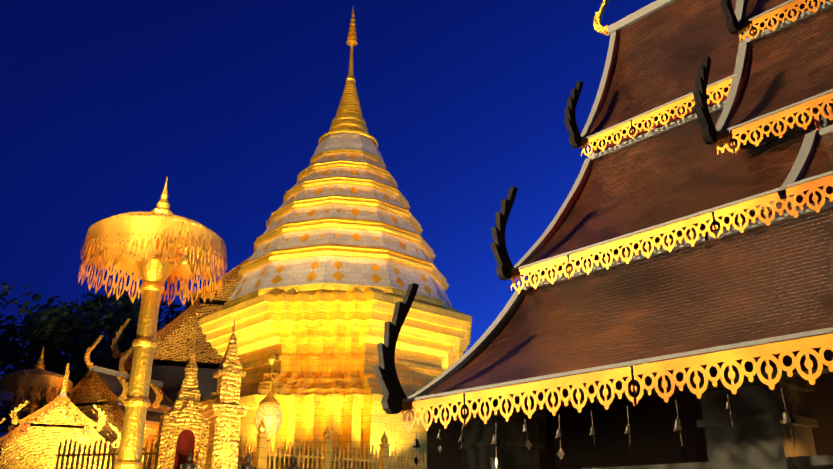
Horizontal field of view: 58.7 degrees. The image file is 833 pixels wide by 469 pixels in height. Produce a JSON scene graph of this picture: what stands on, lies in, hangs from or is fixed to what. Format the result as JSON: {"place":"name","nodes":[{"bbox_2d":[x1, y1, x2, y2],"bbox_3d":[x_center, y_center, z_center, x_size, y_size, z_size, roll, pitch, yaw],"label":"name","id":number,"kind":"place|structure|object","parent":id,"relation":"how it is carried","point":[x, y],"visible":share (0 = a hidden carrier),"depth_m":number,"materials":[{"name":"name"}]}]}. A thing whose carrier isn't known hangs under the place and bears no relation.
{"place":"outdoors","nodes":[
{"label":"outdoors","id":0,"kind":"place"},
{"bbox_2d":[0,0,655,454],"label":"sky","id":1,"kind":"structure","parent":0,"point":[103,102],"materials":[{"name":"blue"}]},
{"label":"ground","id":2,"kind":"structure","parent":0,"visible":0},
{"bbox_2d":[0,310,132,432],"bbox_3d":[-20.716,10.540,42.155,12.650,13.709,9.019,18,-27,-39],"label":"tree","id":3,"kind":"object","parent":2,"relation":"on","point":[6,411],"visible":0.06,"depth_m":41.58,"materials":[{"name":"green plant"}]},
{"bbox_2d":[0,281,181,407],"bbox_3d":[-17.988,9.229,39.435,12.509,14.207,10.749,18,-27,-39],"label":"tree","id":4,"kind":"object","parent":2,"relation":"on","point":[47,322],"visible":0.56,"depth_m":39.00,"materials":[{"name":"green plant"}]},
{"bbox_2d":[55,437,155,468],"bbox_3d":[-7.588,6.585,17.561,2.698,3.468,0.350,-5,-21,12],"label":"fence","id":5,"kind":"object","parent":2,"relation":"on","point":[104,454],"visible":0.81,"depth_m":18.08,"materials":[{"name":"gold metal"}]},
{"bbox_2d":[8,220,268,432],"bbox_3d":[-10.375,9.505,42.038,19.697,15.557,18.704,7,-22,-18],"label":"hall","id":6,"kind":"structure","parent":2,"relation":"on","point":[173,349],"depth_m":33.85,"materials":[{"name":"tile"}]},
{"bbox_2d":[78,178,226,468],"bbox_3d":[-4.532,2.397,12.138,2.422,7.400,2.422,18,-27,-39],"label":"umbrella","id":7,"kind":"object","parent":2,"relation":"on","point":[155,249],"visible":1,"depth_m":12.26,"materials":[{"name":"gold metal"}]},
{"bbox_2d":[374,0,832,468],"bbox_3d":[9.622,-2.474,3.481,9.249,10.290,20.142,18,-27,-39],"label":"viharn","id":8,"kind":"structure","parent":2,"relation":"on","point":[680,251],"depth_m":6.69,"materials":[{"name":"tile"}]},
{"bbox_2d":[412,388,795,468],"bbox_3d":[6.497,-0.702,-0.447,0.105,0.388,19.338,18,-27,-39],"label":"hanging bells","id":9,"kind":"object","parent":8,"relation":"hanging from","point":[680,427],"visible":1,"depth_m":4.97,"materials":[{"name":"metal"}]},
{"bbox_3d":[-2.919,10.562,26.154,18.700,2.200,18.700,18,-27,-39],"label":"chedi terrace","id":10,"kind":"structure","parent":2,"relation":"on","visible":0},
{"bbox_2d":[0,346,72,416],"bbox_3d":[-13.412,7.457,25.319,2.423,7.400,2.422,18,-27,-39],"label":"umbrella","id":11,"kind":"object","parent":10,"relation":"on","point":[37,384],"visible":0.67,"depth_m":25.43,"materials":[{"name":"gold metal"}]},
{"bbox_2d":[0,363,120,468],"bbox_3d":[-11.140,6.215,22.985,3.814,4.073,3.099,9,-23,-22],"label":"pavilion","id":12,"kind":"structure","parent":10,"relation":"on","point":[33,440],"depth_m":22.01,"materials":[{"name":"tile"}]},
{"bbox_2d":[141,424,158,465],"bbox_3d":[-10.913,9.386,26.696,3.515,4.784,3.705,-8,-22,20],"label":"wall","id":13,"kind":"structure","parent":10,"relation":"on","point":[151,434],"depth_m":26.76,"materials":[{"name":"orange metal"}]},
{"bbox_2d":[37,335,172,465],"bbox_3d":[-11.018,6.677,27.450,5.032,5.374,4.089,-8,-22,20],"label":"pavilion","id":14,"kind":"structure","parent":13,"relation":"on","point":[105,390],"depth_m":26.48,"materials":[{"name":"tile"}]},
{"bbox_2d":[154,331,209,468],"bbox_3d":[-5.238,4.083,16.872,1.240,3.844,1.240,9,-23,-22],"label":"shrine","id":15,"kind":"object","parent":10,"relation":"on","point":[184,423],"visible":0.81,"depth_m":16.34,"materials":[{"name":"gold metal"}]},
{"bbox_2d":[180,448,197,468],"bbox_3d":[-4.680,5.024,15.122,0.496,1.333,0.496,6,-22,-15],"label":"statue","id":16,"kind":"object","parent":10,"relation":"on","point":[189,464],"visible":1,"depth_m":15.19,"materials":[{"name":"grey metal"}]},
{"bbox_2d":[203,318,249,468],"bbox_3d":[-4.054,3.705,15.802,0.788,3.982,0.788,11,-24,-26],"label":"gate pillar","id":17,"kind":"structure","parent":10,"relation":"on","point":[226,412],"depth_m":15.52,"materials":[{"name":"gold metal"}]},
{"bbox_2d":[239,450,255,468],"bbox_3d":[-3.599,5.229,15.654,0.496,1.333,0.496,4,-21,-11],"label":"statue","id":18,"kind":"object","parent":10,"relation":"on","point":[247,465],"visible":1,"depth_m":15.74,"materials":[{"name":"grey metal"}]},
{"bbox_2d":[104,418,426,468],"bbox_3d":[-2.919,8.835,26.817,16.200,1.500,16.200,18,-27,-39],"label":"fence","id":19,"kind":"object","parent":10,"relation":"on","point":[326,458],"visible":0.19,"depth_m":17.38,"materials":[{"name":"gold metal"}]},
{"bbox_2d":[255,352,282,468],"bbox_3d":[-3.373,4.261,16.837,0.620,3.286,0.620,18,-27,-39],"label":"lantern","id":20,"kind":"object","parent":10,"relation":"on","point":[269,411],"visible":0.98,"depth_m":16.73,"materials":[{"name":"gold metal"}]},
{"bbox_2d":[285,454,300,468],"bbox_3d":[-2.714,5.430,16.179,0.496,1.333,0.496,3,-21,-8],"label":"statue","id":21,"kind":"object","parent":10,"relation":"on","point":[293,462],"visible":1,"depth_m":16.28,"materials":[{"name":"grey metal"}]},
{"bbox_2d":[199,5,471,468],"bbox_3d":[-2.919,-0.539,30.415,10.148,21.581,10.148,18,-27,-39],"label":"chedi","id":22,"kind":"structure","parent":10,"relation":"on","point":[342,258],"depth_m":25.51,"materials":[{"name":"gold metal"}]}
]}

